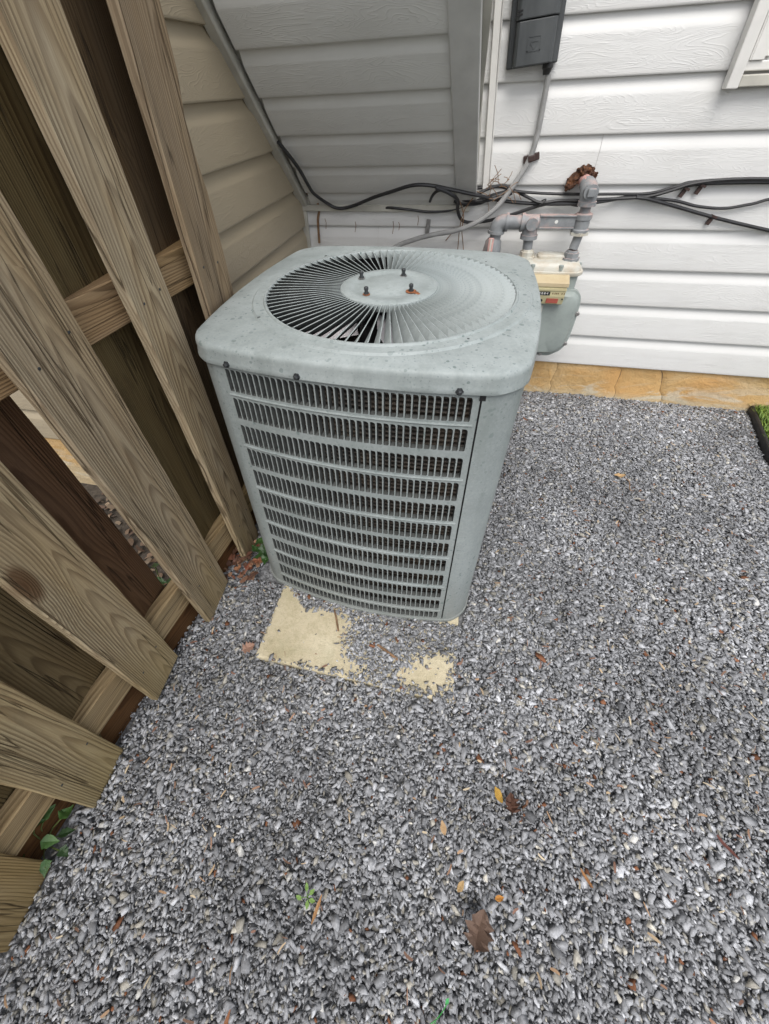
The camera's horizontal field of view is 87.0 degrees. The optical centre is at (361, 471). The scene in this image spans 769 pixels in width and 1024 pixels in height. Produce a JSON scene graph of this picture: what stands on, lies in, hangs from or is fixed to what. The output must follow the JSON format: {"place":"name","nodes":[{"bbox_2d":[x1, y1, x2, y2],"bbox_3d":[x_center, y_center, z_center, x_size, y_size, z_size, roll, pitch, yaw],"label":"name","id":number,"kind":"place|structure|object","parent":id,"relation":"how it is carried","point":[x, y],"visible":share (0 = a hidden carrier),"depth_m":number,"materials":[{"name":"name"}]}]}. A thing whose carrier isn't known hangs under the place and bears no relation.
{"place":"outdoors","nodes":[
{"label":"outdoors","id":0,"kind":"place"},
{"bbox_2d":[81,483,169,586],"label":"ground","id":1,"kind":"structure","parent":0,"point":[94,491],"depth_m":1.74,"materials":[{"name":"soil"}]},
{"bbox_2d":[10,390,95,484],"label":"wall","id":2,"kind":"structure","parent":1,"relation":"on","point":[27,408],"depth_m":1.73,"materials":[{"name":"beige plastic"}]},
{"bbox_2d":[95,493,166,584],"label":"mulch","id":3,"kind":"object","parent":1,"relation":"on","point":[110,506],"visible":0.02,"depth_m":1.65,"materials":[{"name":"brown wood"}]},
{"bbox_2d":[150,563,170,586],"bbox_3d":[-0.645,0.363,1.306,0.049,0.178,0.106,13,46,17],"label":"ivy plant","id":4,"kind":"object","parent":3,"relation":"on","point":[160,579],"visible":0.36,"depth_m":1.30,"materials":[{"name":"green plant"}]},
{"bbox_2d":[160,0,307,293],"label":"side wall","id":5,"kind":"structure","parent":1,"relation":"on","point":[257,209],"depth_m":1.25,"materials":[{"name":"beige plastic"}]},
{"bbox_2d":[523,361,768,411],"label":"foundation","id":6,"kind":"object","parent":1,"relation":"on","point":[736,393],"visible":0.3,"depth_m":2.00,"materials":[{"name":"orange stone"}]},
{"bbox_2d":[302,0,768,377],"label":"house wall","id":7,"kind":"structure","parent":6,"relation":"on","point":[648,95],"depth_m":1.49,"materials":[{"name":"white plastic"}]},
{"bbox_2d":[306,193,319,242],"bbox_3d":[-0.201,-1.129,1.803,0.073,0.202,0.024,8,45,11],"label":"dry vine","id":8,"kind":"object","parent":7,"relation":"attached to","point":[318,229],"visible":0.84,"depth_m":1.82,"materials":[{"name":"brown plant"}]},
{"bbox_2d":[194,0,492,205],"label":"bay overhang","id":9,"kind":"object","parent":7,"relation":"attached to","point":[349,102],"visible":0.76,"depth_m":1.19,"materials":[{"name":"grey plastic"}]},
{"bbox_2d":[429,189,446,202],"bbox_3d":[0.292,-1.071,1.572,0.029,0.054,0.087,-34,52,-28],"label":"cable","id":10,"kind":"object","parent":9,"relation":"hanging from","point":[433,194],"visible":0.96,"depth_m":1.57,"materials":[{"name":"black rubber"}]},
{"bbox_2d":[425,219,430,233],"bbox_3d":[0.285,-1.051,1.736,0.018,0.056,0.005,11,45,8],"label":"metal strap","id":11,"kind":"object","parent":7,"relation":"attached to","point":[428,222],"visible":0.9,"depth_m":1.73,"materials":[{"name":"metal"}]},
{"bbox_2d":[386,190,525,212],"bbox_3d":[0.363,-1.094,1.640,0.564,0.081,0.026,8,45,12],"label":"cable","id":12,"kind":"object","parent":7,"relation":"attached to","point":[433,211],"visible":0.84,"depth_m":1.68,"materials":[{"name":"black rubber"}]},
{"bbox_2d":[392,70,551,246],"bbox_3d":[0.330,-1.052,1.634,0.638,0.790,0.122,-4,44,0],"label":"conduit cable","id":13,"kind":"object","parent":7,"relation":"attached to","point":[501,201],"visible":0.82,"depth_m":1.56,"materials":[{"name":"grey plastic"}]},
{"bbox_2d":[453,184,511,205],"bbox_3d":[0.478,-1.086,1.592,0.222,0.071,0.038,5,44,8],"label":"cable","id":14,"kind":"object","parent":7,"relation":"attached to","point":[477,202],"visible":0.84,"depth_m":1.58,"materials":[{"name":"black rubber"}]},
{"bbox_2d":[435,186,577,223],"bbox_3d":[0.558,-1.052,1.588,0.552,0.150,0.099,0,44,3],"label":"cable","id":15,"kind":"object","parent":7,"relation":"attached to","point":[448,192],"visible":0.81,"depth_m":1.60,"materials":[{"name":"black rubber"}]},
{"bbox_2d":[277,140,768,209],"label":"cable","id":16,"kind":"object","parent":7,"relation":"attached to","point":[300,171],"visible":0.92,"depth_m":1.55,"materials":[{"name":"black rubber"}]},
{"bbox_2d":[325,165,520,249],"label":"dry twigs","id":17,"kind":"object","parent":16,"relation":"hanging from","point":[471,200],"visible":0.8,"depth_m":1.57,"materials":[{"name":"brown plant"}]},
{"bbox_2d":[502,177,768,203],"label":"cable","id":18,"kind":"object","parent":16,"relation":"attached to","point":[662,192],"visible":0.89,"depth_m":1.47,"materials":[{"name":"black rubber"}]},
{"bbox_2d":[523,152,539,163],"bbox_3d":[0.629,-1.160,1.497,0.056,0.024,0.026,-3,42,21],"label":"conduit clip","id":19,"kind":"object","parent":7,"relation":"attached to","point":[534,157],"visible":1,"depth_m":1.49,"materials":[{"name":"brown metal"}]},
{"bbox_2d":[506,0,566,74],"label":"utility box","id":20,"kind":"object","parent":7,"relation":"attached to","point":[535,30],"visible":1,"depth_m":1.26,"materials":[{"name":"black plastic"}]},
{"bbox_2d":[483,174,598,251],"bbox_3d":[0.698,-0.770,1.795,0.376,0.891,0.220,8,45,11],"label":"gas pipe","id":21,"kind":"object","parent":7,"relation":"attached to","point":[528,226],"visible":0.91,"depth_m":1.52,"materials":[{"name":"grey metal"}]},
{"bbox_2d":[518,249,582,354],"bbox_3d":[0.764,-0.714,1.729,0.309,0.424,0.210,8,45,11],"label":"gas meter","id":22,"kind":"object","parent":21,"relation":"attached to","point":[557,274],"visible":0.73,"depth_m":1.62,"materials":[{"name":"grey paint"}]},
{"bbox_2d":[564,164,597,191],"bbox_3d":[0.818,-1.092,1.504,0.105,0.086,0.060,8,45,11],"label":"sealant foam","id":23,"kind":"object","parent":21,"relation":"attached to","point":[574,177],"visible":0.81,"depth_m":1.49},
{"bbox_2d":[477,178,716,195],"bbox_3d":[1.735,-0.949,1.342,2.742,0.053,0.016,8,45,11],"label":"cable","id":24,"kind":"object","parent":7,"relation":"attached to","point":[599,194],"visible":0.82,"depth_m":1.52,"materials":[{"name":"black rubber"}]},
{"bbox_2d":[678,187,689,197],"bbox_3d":[1.169,-1.014,1.469,0.020,0.032,0.020,22,46,-3],"label":"cable clip","id":25,"kind":"object","parent":7,"relation":"attached to","point":[682,192],"visible":1,"depth_m":1.47,"materials":[{"name":"brown metal"}]},
{"bbox_2d":[694,184,705,194],"bbox_3d":[1.215,-1.014,1.453,0.020,0.032,0.020,22,46,-3],"label":"cable clip","id":26,"kind":"object","parent":7,"relation":"attached to","point":[698,189],"visible":1,"depth_m":1.45,"materials":[{"name":"brown metal"}]},
{"bbox_2d":[636,196,768,231],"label":"cable","id":27,"kind":"object","parent":7,"relation":"attached to","point":[699,213],"visible":1,"depth_m":1.49,"materials":[{"name":"black rubber"}]},
{"bbox_2d":[636,195,768,209],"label":"cable","id":28,"kind":"object","parent":7,"relation":"attached to","point":[709,207],"visible":1,"depth_m":1.48,"materials":[{"name":"black rubber"}]},
{"bbox_2d":[705,214,717,224],"bbox_3d":[1.298,-0.935,1.503,0.020,0.032,0.020,22,46,-3],"label":"cable clip","id":29,"kind":"object","parent":7,"relation":"attached to","point":[708,221],"visible":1,"depth_m":1.50,"materials":[{"name":"brown metal"}]},
{"bbox_2d":[721,0,768,88],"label":"window","id":30,"kind":"structure","parent":7,"relation":"in","point":[753,44],"depth_m":1.21,"materials":[{"name":"white plastic"}]},
{"bbox_2d":[0,391,768,1023],"bbox_3d":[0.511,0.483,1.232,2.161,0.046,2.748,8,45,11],"label":"gravel","id":31,"kind":"structure","parent":0,"point":[704,425],"depth_m":0.97,"materials":[{"name":"grey gravel"}]},
{"bbox_2d":[23,804,74,877],"bbox_3d":[-0.699,0.808,0.878,0.118,0.134,0.108,-19,46,-16],"label":"ivy plant","id":32,"kind":"object","parent":31,"relation":"on","point":[47,841],"visible":0.8,"depth_m":0.90,"materials":[{"name":"green plant"}]},
{"bbox_2d":[0,0,257,952],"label":"wooden fence","id":33,"kind":"object","parent":31,"relation":"on","point":[116,291],"visible":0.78,"depth_m":0.77,"materials":[{"name":"brown wood"}]},
{"bbox_2d":[224,1010,229,1023],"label":"bark strip","id":34,"kind":"object","parent":31,"relation":"on","point":[227,1019],"visible":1,"depth_m":0.73,"materials":[{"name":"brown plant"}]},
{"bbox_2d":[232,556,240,565],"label":"fallen leaf","id":35,"kind":"object","parent":31,"relation":"on","point":[235,561],"visible":1,"depth_m":1.43,"materials":[{"name":"brown plant"}]},
{"bbox_2d":[224,540,262,582],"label":"leaf crumbs","id":36,"kind":"object","parent":31,"relation":"on","point":[241,575],"visible":0.62,"depth_m":1.41,"materials":[{"name":"brown plant"}]},
{"bbox_2d":[252,557,261,563],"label":"fallen leaf","id":37,"kind":"object","parent":36,"relation":"on","point":[255,560],"visible":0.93,"depth_m":1.43,"materials":[{"name":"brown plant"}]},
{"bbox_2d":[241,641,254,653],"bbox_3d":[-0.342,0.528,1.212,0.037,0.011,0.038,8,45,12],"label":"fallen leaf","id":38,"kind":"object","parent":31,"relation":"on","point":[248,647],"visible":1,"depth_m":1.22,"materials":[{"name":"plant"}]},
{"bbox_2d":[252,537,268,564],"bbox_3d":[-0.346,0.283,1.412,0.073,0.120,0.088,-12,44,-9],"label":"ivy plant","id":39,"kind":"object","parent":31,"relation":"on","point":[261,550],"visible":0.8,"depth_m":1.41,"materials":[{"name":"green plant"}]},
{"bbox_2d":[296,883,314,909],"bbox_3d":[-0.111,0.884,0.842,0.036,0.024,0.034,-34,52,-28],"label":"seedling","id":40,"kind":"object","parent":31,"relation":"on","point":[311,900],"visible":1,"depth_m":0.83,"materials":[{"name":"green plant"}]},
{"bbox_2d":[311,894,321,924],"bbox_3d":[-0.091,0.889,0.822,0.007,0.006,0.045,15,47,18],"label":"bark strip","id":41,"kind":"object","parent":31,"relation":"on","point":[316,909],"visible":1,"depth_m":0.82,"materials":[{"name":"brown plant"}]},
{"bbox_2d":[256,586,458,702],"bbox_3d":[0.077,0.281,1.501,0.580,0.064,0.962,8,45,11],"label":"equipment pad","id":42,"kind":"object","parent":31,"relation":"on","point":[294,624],"visible":0.22,"depth_m":1.21,"materials":[{"name":"concrete"}]},
{"bbox_2d":[334,609,338,630],"bbox_3d":[-0.078,0.465,1.268,0.007,0.008,0.073,-11,44,-8],"label":"stick","id":43,"kind":"object","parent":42,"relation":"on","point":[336,620],"visible":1,"depth_m":1.26,"materials":[{"name":"beige wood"}]},
{"bbox_2d":[195,246,540,621],"bbox_3d":[0.062,-0.140,1.257,0.745,0.880,0.783,10,45,13],"label":"air conditioner","id":44,"kind":"object","parent":42,"relation":"on","point":[369,398],"visible":1,"depth_m":0.91,"materials":[{"name":"grey paint"}]},
{"bbox_2d":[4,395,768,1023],"bbox_3d":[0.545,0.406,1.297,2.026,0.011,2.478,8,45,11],"label":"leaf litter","id":45,"kind":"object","parent":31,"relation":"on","point":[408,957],"visible":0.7,"depth_m":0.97,"materials":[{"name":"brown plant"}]},
{"bbox_2d":[377,644,399,659],"bbox_3d":[0.079,0.531,1.187,0.080,0.011,0.008,27,51,27],"label":"stick","id":46,"kind":"object","parent":31,"relation":"on","point":[385,650],"visible":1,"depth_m":1.19,"materials":[{"name":"brown wood"}]},
{"bbox_2d":[430,998,448,1023],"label":"grass sprig","id":47,"kind":"object","parent":31,"relation":"on","point":[447,1001],"depth_m":0.73,"materials":[{"name":"green plant"}]},
{"bbox_2d":[440,821,446,834],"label":"fallen leaf","id":48,"kind":"object","parent":31,"relation":"on","point":[443,828],"visible":1,"depth_m":0.90,"materials":[{"name":"beige plant"}]},
{"bbox_2d":[457,881,463,891],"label":"fallen leaf","id":49,"kind":"object","parent":31,"relation":"on","point":[460,886],"visible":1,"depth_m":0.84,"materials":[{"name":"beige plant"}]},
{"bbox_2d":[463,909,494,954],"bbox_3d":[0.228,0.892,0.782,0.056,0.028,0.054,-18,46,-15],"label":"fallen leaf","id":50,"kind":"object","parent":31,"relation":"on","point":[478,936],"visible":1,"depth_m":0.79,"materials":[{"name":"brown plant"}]},
{"bbox_2d":[495,787,502,802],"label":"fallen leaf","id":51,"kind":"object","parent":31,"relation":"on","point":[498,795],"visible":1,"depth_m":0.94,"materials":[{"name":"yellow plant"}]},
{"bbox_2d":[495,895,503,901],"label":"fallen leaf","id":52,"kind":"object","parent":31,"relation":"on","point":[499,898],"visible":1,"depth_m":0.82,"materials":[{"name":"orange plant"}]},
{"bbox_2d":[506,793,520,814],"bbox_3d":[0.345,0.757,0.920,0.034,0.022,0.035,-34,52,-28],"label":"fallen leaf","id":53,"kind":"object","parent":31,"relation":"on","point":[512,804],"visible":1,"depth_m":0.92,"materials":[{"name":"brown plant"}]},
{"bbox_2d":[580,868,592,887],"bbox_3d":[0.466,0.842,0.838,0.006,0.005,0.033,-21,46,-17],"label":"bark strip","id":54,"kind":"object","parent":31,"relation":"on","point":[587,879],"visible":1,"depth_m":0.84,"materials":[{"name":"brown plant"}]},
{"bbox_2d":[615,473,624,477],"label":"fallen leaf","id":55,"kind":"object","parent":31,"relation":"on","point":[620,475],"visible":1,"depth_m":1.66,"materials":[{"name":"plant"}]},
{"bbox_2d":[717,834,738,859],"bbox_3d":[0.781,0.801,0.863,0.008,0.006,0.045,-25,48,-21],"label":"bark strip","id":56,"kind":"object","parent":31,"relation":"on","point":[725,845],"visible":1,"depth_m":0.86,"materials":[{"name":"brown plant"}]},
{"bbox_2d":[746,405,768,464],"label":"lawn edging","id":57,"kind":"object","parent":31,"relation":"on","point":[761,437],"visible":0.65,"depth_m":1.82,"materials":[{"name":"black plastic"}]},
{"bbox_2d":[753,404,768,439],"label":"grass","id":58,"kind":"structure","parent":0,"point":[762,412],"depth_m":1.89,"materials":[{"name":"green plant"}]}
]}

